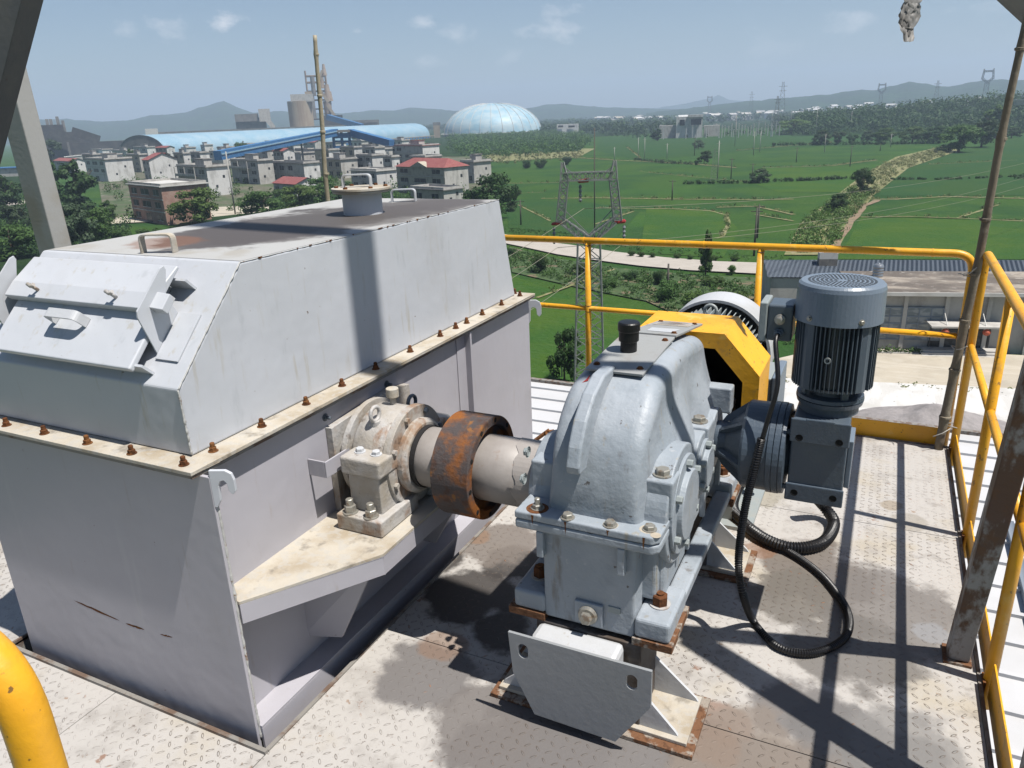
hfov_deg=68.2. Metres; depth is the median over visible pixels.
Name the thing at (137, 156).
house
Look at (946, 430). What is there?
wire tie
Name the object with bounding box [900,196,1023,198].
field bank
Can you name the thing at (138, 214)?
window
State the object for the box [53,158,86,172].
house
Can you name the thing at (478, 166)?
house
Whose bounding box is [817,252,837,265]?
roof cabinet
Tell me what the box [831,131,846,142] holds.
tree
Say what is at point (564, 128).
farm building
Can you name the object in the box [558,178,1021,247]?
power line
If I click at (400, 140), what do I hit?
house
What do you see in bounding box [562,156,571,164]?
bush
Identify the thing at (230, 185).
utility pole
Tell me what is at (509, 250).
bush
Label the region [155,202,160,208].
window
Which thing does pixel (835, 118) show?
woodland
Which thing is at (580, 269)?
bush
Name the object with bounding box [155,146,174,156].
house
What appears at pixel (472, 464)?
drive shaft
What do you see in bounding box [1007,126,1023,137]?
tree
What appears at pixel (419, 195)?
window
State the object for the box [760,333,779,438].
power cable
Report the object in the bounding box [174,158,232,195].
house
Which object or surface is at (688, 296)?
bush
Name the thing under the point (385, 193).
woodland
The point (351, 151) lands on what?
house
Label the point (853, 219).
dirt track
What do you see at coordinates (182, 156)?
house
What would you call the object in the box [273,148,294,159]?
house
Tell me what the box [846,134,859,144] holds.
tree
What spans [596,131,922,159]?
rice field
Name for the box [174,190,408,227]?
woodland floor
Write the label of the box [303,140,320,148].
house
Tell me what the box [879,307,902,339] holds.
window
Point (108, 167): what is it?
house
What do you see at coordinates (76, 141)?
coking works
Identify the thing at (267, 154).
house
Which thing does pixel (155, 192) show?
window
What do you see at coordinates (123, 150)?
house
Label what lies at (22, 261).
woodland floor
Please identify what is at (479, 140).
woodland
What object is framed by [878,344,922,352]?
planter hedge
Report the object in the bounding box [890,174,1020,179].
hedge
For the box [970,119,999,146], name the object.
tree
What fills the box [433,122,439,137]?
plant tower
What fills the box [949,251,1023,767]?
handrail
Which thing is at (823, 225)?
power line
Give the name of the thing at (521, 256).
shrub belt
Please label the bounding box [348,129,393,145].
conveyor bridge
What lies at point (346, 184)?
tree
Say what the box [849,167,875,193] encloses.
tree
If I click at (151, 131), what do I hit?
clinker shed
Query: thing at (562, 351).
tree
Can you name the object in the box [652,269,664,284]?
bush
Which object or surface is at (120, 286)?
upper door
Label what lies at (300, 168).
house
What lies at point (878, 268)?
water tank
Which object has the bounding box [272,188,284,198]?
bush
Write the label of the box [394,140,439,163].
house
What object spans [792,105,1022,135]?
hills
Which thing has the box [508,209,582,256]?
power line
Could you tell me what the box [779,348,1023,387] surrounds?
yard
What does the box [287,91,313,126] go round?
storage silo
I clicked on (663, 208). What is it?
field bank
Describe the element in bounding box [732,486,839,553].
corrugated hose
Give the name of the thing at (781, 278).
roof
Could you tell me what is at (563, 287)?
field bank
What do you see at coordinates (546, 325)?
rice field
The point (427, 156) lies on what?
house
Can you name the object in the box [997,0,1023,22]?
roof beam
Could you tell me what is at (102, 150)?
house
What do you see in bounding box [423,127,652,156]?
woodland floor
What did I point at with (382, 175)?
house
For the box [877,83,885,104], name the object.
transmission tower
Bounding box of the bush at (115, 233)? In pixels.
[107,227,130,237]
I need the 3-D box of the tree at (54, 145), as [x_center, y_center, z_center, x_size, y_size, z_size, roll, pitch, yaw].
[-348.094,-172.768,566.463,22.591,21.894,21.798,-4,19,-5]
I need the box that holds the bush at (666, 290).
[656,279,679,300]
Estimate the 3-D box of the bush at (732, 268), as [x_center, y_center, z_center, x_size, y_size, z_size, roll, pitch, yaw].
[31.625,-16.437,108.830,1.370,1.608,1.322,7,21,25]
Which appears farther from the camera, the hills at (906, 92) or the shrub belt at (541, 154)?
the hills at (906, 92)
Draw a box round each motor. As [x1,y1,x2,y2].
[679,292,786,530]
[714,273,887,507]
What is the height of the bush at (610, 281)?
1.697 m
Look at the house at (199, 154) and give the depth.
432.76 m
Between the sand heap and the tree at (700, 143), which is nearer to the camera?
the sand heap
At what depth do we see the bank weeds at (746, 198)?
190.64 m
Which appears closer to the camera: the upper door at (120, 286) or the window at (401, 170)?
the upper door at (120, 286)
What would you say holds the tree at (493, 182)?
on the ground at (634, 183)
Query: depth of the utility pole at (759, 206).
137.98 m
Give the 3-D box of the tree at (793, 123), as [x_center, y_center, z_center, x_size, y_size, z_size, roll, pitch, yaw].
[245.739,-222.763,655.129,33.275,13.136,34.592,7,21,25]
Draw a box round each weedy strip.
[487,148,593,161]
[784,149,956,254]
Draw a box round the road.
[505,234,756,272]
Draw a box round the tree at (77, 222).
[61,201,99,244]
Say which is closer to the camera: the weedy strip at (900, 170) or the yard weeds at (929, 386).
the yard weeds at (929, 386)
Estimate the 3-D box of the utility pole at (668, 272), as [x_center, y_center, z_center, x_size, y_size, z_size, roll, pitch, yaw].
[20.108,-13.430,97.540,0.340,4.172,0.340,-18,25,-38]
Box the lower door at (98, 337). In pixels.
[0,300,148,371]
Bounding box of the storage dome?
[441,103,540,136]
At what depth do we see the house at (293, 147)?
575.10 m
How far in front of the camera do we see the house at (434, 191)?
213.54 m
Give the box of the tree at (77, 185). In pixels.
[56,159,99,210]
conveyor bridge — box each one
[213,129,337,159]
[326,114,363,125]
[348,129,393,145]
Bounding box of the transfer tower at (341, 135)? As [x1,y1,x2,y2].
[332,130,351,151]
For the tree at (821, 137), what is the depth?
455.12 m
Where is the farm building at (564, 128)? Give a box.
[557,124,578,132]
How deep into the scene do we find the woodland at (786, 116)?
1140.62 m
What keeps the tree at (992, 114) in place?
on the ground at (634, 183)
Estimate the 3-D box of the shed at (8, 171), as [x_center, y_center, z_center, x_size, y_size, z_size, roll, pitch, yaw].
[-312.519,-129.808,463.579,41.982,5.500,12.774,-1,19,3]
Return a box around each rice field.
[506,200,639,237]
[512,275,645,379]
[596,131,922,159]
[640,209,738,256]
[755,168,858,191]
[839,218,1023,258]
[865,199,1023,219]
[874,138,1023,195]
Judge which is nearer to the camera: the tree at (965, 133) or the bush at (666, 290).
the bush at (666, 290)
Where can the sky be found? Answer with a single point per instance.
(92, 60)
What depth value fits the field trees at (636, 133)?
742.21 m
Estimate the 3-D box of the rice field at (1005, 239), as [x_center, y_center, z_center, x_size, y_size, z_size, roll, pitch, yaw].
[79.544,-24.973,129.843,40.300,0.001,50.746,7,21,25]
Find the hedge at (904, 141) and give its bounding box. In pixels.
[777,138,947,145]
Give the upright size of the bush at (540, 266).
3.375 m
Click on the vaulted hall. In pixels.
(410, 131)
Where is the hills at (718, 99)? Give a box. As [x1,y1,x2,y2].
[653,95,743,108]
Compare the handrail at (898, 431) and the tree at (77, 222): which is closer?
the handrail at (898, 431)
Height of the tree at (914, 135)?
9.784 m
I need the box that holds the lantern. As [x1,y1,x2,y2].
[982,329,990,335]
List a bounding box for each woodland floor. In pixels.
[0,176,131,274]
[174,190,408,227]
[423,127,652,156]
[629,117,789,127]
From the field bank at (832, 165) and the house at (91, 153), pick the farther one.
the house at (91, 153)
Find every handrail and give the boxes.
[0,631,68,767]
[505,235,973,445]
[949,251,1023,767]
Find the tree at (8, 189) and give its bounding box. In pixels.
[0,175,22,206]
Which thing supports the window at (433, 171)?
in the house at (420, 171)
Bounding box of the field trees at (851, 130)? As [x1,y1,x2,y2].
[790,124,1023,135]
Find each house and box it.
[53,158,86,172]
[81,150,101,169]
[84,153,135,181]
[91,148,112,152]
[112,147,133,155]
[125,178,211,224]
[126,150,147,171]
[132,144,155,155]
[141,153,177,178]
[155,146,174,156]
[172,149,190,163]
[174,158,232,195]
[181,144,196,157]
[190,151,209,162]
[200,142,213,150]
[209,147,230,164]
[216,143,234,157]
[228,153,274,183]
[258,149,274,159]
[272,176,315,195]
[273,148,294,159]
[273,156,320,180]
[283,143,303,149]
[294,148,313,150]
[294,151,315,159]
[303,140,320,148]
[313,146,340,169]
[318,152,358,177]
[325,142,345,147]
[339,146,361,156]
[349,163,397,187]
[351,138,367,145]
[354,153,383,166]
[359,144,393,154]
[365,146,385,154]
[382,151,400,173]
[394,137,409,143]
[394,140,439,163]
[396,158,468,192]
[409,154,442,158]
[410,184,464,198]
[460,154,492,182]
[709,113,719,120]
[726,113,737,120]
[740,112,750,119]
[764,111,773,118]
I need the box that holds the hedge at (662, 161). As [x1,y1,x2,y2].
[634,157,698,164]
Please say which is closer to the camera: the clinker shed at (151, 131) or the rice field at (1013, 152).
the rice field at (1013, 152)
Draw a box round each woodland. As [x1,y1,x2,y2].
[0,193,134,255]
[215,182,436,215]
[421,118,675,134]
[445,127,593,156]
[542,109,831,123]
[766,108,942,126]
[791,89,1023,134]
[924,111,1023,133]
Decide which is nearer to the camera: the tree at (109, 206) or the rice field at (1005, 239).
the rice field at (1005, 239)
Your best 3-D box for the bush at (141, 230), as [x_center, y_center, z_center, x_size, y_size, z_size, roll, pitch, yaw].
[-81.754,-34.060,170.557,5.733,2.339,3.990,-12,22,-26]
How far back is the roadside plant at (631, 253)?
124.97 m
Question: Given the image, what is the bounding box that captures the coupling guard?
[640,311,769,421]
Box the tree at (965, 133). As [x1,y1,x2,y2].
[935,124,987,151]
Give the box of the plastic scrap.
[898,0,921,41]
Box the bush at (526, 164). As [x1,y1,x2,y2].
[522,160,530,167]
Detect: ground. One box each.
[0,127,1023,381]
[98,156,489,222]
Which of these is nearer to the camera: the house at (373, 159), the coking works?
the house at (373, 159)
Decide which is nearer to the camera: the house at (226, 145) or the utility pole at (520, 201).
the utility pole at (520, 201)
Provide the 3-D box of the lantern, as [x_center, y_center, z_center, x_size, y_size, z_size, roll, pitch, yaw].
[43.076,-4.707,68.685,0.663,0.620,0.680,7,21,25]
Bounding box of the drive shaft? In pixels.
[414,410,541,519]
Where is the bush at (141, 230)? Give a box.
[135,227,162,233]
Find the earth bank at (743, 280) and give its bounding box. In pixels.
[510,247,795,328]
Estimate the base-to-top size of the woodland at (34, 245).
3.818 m
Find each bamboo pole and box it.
[313,35,329,201]
[934,14,1023,449]
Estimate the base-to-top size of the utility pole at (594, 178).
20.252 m
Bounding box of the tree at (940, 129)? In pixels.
[920,125,948,141]
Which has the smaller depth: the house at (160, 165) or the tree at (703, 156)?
the tree at (703, 156)
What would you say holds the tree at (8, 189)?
on the woodland floor at (22, 261)
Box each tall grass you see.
[789,185,871,244]
[828,146,955,215]
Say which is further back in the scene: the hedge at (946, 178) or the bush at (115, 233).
the hedge at (946, 178)
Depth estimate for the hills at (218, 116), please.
3325.27 m
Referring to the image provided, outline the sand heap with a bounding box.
[854,403,1005,432]
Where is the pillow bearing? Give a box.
[337,386,449,537]
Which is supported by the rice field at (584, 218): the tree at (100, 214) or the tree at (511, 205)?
the tree at (511, 205)
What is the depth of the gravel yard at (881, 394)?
60.54 m
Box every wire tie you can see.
[933,422,956,436]
[958,267,976,276]
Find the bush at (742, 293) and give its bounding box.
[734,291,750,298]
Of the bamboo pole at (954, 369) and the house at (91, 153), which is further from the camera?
the house at (91, 153)
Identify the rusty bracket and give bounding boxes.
[534,429,553,439]
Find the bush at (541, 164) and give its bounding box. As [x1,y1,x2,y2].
[534,159,546,167]
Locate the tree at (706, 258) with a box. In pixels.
[698,229,712,274]
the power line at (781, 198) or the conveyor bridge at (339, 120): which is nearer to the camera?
the power line at (781, 198)
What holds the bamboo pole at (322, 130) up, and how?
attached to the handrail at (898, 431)
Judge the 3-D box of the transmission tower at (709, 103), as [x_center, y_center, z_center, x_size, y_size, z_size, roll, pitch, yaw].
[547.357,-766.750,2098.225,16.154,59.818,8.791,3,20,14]
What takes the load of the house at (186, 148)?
on the ground at (634, 183)
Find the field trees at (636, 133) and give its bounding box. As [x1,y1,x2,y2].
[605,127,776,137]
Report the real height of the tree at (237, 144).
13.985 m
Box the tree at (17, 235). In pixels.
[0,224,35,260]
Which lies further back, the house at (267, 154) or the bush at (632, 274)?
the house at (267, 154)
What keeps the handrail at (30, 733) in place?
on the deck
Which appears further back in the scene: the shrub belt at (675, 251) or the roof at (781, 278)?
the shrub belt at (675, 251)
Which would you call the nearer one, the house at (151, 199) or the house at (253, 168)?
the house at (151, 199)
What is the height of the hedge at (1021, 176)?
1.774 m
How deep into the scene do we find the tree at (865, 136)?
464.61 m
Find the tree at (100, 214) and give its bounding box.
[77,206,112,241]
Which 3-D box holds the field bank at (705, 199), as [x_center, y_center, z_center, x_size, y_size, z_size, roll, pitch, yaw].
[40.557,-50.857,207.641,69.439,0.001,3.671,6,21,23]
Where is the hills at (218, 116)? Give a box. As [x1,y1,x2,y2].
[6,101,675,144]
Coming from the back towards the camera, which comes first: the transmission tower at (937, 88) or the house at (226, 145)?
the transmission tower at (937, 88)
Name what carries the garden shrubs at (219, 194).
on the village ground at (223, 200)
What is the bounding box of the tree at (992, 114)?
[976,104,1010,137]
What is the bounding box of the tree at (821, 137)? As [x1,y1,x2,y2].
[811,129,832,144]
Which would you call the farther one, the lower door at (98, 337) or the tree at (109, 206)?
the tree at (109, 206)
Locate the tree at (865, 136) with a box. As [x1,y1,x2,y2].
[860,130,873,140]
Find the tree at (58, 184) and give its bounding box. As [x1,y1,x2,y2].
[50,161,63,200]
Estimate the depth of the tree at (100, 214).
159.00 m
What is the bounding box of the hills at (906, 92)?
[646,79,1023,116]
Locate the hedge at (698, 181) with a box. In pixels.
[683,175,846,183]
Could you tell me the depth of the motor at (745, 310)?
3.76 m
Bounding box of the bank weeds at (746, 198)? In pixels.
[521,145,1015,290]
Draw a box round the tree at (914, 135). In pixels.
[897,126,927,142]
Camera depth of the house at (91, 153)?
505.70 m
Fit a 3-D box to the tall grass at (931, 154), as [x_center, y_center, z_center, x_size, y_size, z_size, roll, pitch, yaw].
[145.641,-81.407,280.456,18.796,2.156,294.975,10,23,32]
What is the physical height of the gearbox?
0.892 m
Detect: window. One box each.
[131,187,136,193]
[133,199,138,205]
[136,211,141,217]
[140,188,148,194]
[142,200,151,207]
[146,213,152,222]
[153,190,158,195]
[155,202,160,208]
[157,215,163,221]
[400,169,407,172]
[414,178,425,182]
[416,193,421,198]
[432,170,439,174]
[432,179,440,183]
[432,194,438,198]
[691,119,700,124]
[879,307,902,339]
[903,307,943,340]
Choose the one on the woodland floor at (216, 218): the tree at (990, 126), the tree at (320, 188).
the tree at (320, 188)
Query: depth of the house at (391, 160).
324.72 m
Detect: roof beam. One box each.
[0,0,42,163]
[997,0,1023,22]
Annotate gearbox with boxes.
[515,319,737,642]
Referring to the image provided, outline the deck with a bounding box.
[0,436,988,767]
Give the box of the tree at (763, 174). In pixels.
[749,168,771,182]
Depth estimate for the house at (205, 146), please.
663.16 m
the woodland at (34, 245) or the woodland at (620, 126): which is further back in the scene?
the woodland at (620, 126)
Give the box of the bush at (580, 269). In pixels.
[571,263,592,273]
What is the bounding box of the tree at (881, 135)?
[870,127,898,141]
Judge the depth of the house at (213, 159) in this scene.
482.28 m
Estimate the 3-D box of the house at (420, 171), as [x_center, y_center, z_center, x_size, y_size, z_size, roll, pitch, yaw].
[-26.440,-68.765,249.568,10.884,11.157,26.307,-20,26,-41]
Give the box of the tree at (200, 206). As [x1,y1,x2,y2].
[164,186,218,223]
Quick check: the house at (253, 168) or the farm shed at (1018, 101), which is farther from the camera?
the farm shed at (1018, 101)
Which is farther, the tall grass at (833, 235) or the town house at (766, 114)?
the town house at (766, 114)
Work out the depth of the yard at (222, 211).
212.08 m
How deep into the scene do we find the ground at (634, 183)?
230.20 m
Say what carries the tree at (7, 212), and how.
on the woodland floor at (22, 261)
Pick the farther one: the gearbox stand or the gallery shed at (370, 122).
the gallery shed at (370, 122)
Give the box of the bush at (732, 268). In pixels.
[727,265,735,274]
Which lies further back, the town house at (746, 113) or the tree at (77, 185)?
the town house at (746, 113)
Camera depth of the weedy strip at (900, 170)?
227.08 m
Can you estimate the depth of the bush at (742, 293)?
85.70 m
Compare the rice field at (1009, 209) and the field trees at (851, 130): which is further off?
the field trees at (851, 130)
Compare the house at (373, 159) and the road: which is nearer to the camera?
the road
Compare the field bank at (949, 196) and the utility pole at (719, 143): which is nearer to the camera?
the field bank at (949, 196)
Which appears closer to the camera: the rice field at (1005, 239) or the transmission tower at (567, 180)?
the transmission tower at (567, 180)
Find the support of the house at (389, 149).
on the ground at (634, 183)
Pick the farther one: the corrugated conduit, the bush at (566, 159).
the bush at (566, 159)
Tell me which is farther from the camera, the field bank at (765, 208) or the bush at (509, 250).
the field bank at (765, 208)
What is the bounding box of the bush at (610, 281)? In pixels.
[602,277,618,287]
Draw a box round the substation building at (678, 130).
[659,114,719,138]
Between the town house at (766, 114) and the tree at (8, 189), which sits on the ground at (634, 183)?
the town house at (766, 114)
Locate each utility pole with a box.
[225,152,235,213]
[516,200,523,224]
[594,128,594,237]
[667,264,668,279]
[716,141,721,178]
[751,208,762,255]
[754,204,764,237]
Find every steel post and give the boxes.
[8,69,71,254]
[941,359,1023,668]
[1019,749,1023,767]
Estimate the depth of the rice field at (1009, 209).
167.66 m
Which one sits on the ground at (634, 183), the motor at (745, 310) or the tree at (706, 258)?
the tree at (706, 258)
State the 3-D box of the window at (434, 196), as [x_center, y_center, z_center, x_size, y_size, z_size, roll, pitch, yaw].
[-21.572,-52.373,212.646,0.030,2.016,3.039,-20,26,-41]
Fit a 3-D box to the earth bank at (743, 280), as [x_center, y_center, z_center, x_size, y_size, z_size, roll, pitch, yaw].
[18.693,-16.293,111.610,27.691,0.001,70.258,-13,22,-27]
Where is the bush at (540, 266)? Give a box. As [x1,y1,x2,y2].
[529,253,548,273]
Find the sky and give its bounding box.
[26,0,1023,121]
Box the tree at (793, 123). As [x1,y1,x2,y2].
[776,119,814,134]
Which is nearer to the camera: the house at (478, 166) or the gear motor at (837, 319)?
the gear motor at (837, 319)
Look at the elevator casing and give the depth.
2.59 m
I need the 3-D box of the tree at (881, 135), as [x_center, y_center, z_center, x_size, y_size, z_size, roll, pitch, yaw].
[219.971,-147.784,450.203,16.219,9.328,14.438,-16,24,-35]
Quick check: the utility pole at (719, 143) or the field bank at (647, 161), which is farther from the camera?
the field bank at (647, 161)
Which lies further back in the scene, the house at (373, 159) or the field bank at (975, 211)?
the house at (373, 159)
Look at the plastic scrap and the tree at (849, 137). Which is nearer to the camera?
the plastic scrap
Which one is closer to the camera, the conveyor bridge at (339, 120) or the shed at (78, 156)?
the shed at (78, 156)
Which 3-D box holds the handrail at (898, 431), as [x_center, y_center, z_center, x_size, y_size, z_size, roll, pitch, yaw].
[0.588,-0.402,5.168,4.326,1.188,0.053,7,21,25]
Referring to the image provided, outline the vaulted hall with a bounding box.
[120,123,434,151]
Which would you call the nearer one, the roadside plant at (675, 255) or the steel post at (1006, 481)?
the steel post at (1006, 481)
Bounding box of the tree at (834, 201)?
[825,192,849,211]
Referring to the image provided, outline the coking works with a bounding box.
[41,116,123,157]
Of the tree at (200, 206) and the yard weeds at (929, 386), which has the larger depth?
the tree at (200, 206)
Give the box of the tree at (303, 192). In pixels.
[281,184,320,208]
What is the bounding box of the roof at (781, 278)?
[761,260,1023,300]
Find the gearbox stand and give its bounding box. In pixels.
[490,482,757,759]
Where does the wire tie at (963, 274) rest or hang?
attached to the bamboo pole at (954, 369)
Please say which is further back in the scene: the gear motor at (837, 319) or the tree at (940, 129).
the tree at (940, 129)
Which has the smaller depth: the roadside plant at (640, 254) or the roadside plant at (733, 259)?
the roadside plant at (733, 259)
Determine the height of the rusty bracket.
0.110 m
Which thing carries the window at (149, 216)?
in the house at (151, 199)
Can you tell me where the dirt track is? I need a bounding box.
[831,200,879,245]
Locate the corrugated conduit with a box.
[732,437,853,657]
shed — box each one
[0,166,17,176]
[64,155,82,159]
[145,125,344,134]
[345,120,378,125]
[1014,99,1023,104]
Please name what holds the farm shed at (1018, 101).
on the hills at (857, 132)
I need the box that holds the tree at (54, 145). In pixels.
[45,138,61,162]
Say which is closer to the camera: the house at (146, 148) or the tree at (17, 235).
the tree at (17, 235)
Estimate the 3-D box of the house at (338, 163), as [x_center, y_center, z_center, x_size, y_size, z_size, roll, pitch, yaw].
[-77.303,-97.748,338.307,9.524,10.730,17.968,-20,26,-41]
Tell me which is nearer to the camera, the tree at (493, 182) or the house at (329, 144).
the tree at (493, 182)
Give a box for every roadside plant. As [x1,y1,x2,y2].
[628,250,635,255]
[636,251,644,256]
[648,252,655,257]
[673,253,681,258]
[730,256,739,261]
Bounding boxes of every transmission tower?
[551,160,625,381]
[707,96,712,112]
[710,149,717,179]
[747,91,753,117]
[772,96,779,129]
[775,82,785,125]
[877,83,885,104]
[932,81,941,102]
[981,68,994,96]
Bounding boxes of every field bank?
[537,269,614,297]
[541,198,784,199]
[571,157,736,167]
[625,208,710,210]
[711,210,730,237]
[717,206,791,214]
[765,160,873,167]
[876,216,1019,220]
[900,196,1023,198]
[957,205,997,217]
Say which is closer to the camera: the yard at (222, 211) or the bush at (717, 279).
the bush at (717, 279)
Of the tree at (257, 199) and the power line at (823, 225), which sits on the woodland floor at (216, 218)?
the tree at (257, 199)
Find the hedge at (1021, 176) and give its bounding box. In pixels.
[1014,173,1023,178]
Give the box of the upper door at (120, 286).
[5,257,178,311]
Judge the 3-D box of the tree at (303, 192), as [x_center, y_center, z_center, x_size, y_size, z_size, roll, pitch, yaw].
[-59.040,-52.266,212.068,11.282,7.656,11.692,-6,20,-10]
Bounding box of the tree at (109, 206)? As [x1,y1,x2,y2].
[99,200,117,218]
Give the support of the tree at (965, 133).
on the rice field at (1013, 152)
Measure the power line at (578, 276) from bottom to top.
10.033 m
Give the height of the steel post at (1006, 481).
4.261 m
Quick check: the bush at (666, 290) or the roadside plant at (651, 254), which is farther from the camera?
the roadside plant at (651, 254)
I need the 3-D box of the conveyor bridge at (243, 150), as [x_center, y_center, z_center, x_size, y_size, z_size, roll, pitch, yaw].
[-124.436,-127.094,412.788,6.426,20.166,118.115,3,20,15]
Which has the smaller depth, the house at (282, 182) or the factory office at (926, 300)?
the factory office at (926, 300)
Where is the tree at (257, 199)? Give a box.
[235,191,283,214]
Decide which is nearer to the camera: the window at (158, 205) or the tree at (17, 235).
the tree at (17, 235)
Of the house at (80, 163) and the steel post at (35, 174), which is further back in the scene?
the house at (80, 163)
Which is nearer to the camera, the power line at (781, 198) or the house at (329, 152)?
the power line at (781, 198)
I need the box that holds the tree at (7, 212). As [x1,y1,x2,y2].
[0,205,30,224]
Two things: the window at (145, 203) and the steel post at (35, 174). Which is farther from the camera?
the window at (145, 203)
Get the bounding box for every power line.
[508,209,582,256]
[531,246,619,309]
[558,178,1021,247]
[584,163,1022,208]
[626,186,1023,245]
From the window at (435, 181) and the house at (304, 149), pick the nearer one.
the window at (435, 181)
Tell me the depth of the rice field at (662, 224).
153.87 m
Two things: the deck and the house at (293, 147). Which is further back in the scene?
the house at (293, 147)
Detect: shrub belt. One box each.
[489,150,583,163]
[503,226,793,259]
[508,246,795,344]
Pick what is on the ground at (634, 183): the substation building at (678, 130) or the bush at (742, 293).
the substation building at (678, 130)
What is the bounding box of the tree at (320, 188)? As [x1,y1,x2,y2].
[305,175,336,202]
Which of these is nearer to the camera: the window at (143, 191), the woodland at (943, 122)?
the window at (143, 191)
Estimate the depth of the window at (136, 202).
204.02 m
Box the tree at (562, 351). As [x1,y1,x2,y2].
[546,326,583,381]
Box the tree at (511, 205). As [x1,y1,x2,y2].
[500,184,521,210]
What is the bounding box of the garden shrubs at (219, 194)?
[102,155,492,217]
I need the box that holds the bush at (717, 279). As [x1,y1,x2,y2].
[702,276,724,286]
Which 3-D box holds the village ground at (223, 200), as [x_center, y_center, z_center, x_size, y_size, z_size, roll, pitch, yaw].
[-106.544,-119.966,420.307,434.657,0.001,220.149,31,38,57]
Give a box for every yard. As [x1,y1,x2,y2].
[111,206,268,223]
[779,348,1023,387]
[784,378,1015,421]
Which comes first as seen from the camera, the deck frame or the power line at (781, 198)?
the deck frame
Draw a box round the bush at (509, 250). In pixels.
[507,248,516,255]
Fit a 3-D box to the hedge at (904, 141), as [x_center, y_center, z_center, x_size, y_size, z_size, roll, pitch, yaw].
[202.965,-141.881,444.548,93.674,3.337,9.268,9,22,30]
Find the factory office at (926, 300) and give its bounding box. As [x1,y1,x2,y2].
[839,271,1023,356]
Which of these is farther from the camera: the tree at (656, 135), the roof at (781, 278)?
the tree at (656, 135)
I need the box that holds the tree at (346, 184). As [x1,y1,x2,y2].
[334,181,352,199]
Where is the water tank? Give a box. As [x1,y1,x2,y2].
[872,262,883,276]
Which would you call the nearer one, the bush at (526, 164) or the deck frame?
the deck frame
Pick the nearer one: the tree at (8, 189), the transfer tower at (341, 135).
the tree at (8, 189)
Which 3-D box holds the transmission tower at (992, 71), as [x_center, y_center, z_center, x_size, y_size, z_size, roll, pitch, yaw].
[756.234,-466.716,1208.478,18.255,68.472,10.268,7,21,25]
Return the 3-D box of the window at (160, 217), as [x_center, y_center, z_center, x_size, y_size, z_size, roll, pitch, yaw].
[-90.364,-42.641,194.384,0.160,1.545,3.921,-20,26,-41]
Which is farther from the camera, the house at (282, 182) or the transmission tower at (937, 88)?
the transmission tower at (937, 88)
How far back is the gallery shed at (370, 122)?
1160.79 m
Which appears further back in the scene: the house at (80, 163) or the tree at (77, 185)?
the house at (80, 163)
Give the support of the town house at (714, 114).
on the ground at (634, 183)
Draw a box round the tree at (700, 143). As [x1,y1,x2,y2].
[692,139,704,148]
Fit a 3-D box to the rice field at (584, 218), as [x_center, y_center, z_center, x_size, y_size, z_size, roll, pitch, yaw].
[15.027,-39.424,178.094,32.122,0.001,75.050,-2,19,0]
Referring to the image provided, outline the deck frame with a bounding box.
[12,434,993,767]
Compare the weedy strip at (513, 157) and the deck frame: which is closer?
the deck frame
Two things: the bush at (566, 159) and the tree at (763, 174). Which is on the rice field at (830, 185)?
the tree at (763, 174)
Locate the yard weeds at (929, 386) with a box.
[785,381,1011,391]
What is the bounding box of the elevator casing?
[0,173,541,747]
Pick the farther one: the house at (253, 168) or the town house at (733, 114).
the town house at (733, 114)
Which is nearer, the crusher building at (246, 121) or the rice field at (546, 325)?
the rice field at (546, 325)
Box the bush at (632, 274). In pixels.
[621,270,638,279]
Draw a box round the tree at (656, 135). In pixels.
[650,128,661,140]
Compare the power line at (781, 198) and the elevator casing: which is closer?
the elevator casing
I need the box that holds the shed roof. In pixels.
[531,377,1023,767]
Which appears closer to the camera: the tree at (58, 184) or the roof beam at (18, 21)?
the roof beam at (18, 21)
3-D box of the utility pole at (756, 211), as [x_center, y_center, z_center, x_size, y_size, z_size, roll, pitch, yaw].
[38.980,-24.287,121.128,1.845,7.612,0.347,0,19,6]
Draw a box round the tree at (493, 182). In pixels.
[461,172,517,213]
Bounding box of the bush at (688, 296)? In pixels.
[681,288,710,305]
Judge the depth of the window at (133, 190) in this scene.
202.80 m
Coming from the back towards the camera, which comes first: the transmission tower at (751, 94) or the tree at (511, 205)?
the transmission tower at (751, 94)
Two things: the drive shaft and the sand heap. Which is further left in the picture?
the drive shaft
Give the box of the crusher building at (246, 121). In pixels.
[234,109,275,128]
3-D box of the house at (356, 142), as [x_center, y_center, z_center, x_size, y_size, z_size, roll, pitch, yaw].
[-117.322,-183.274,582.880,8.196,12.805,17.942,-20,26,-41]
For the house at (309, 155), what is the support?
on the ground at (634, 183)
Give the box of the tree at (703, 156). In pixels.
[697,150,711,163]
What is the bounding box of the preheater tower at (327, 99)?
[304,64,342,125]
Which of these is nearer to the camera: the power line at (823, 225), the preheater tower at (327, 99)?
the power line at (823, 225)
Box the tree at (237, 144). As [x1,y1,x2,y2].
[234,142,247,146]
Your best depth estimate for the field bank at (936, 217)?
156.73 m

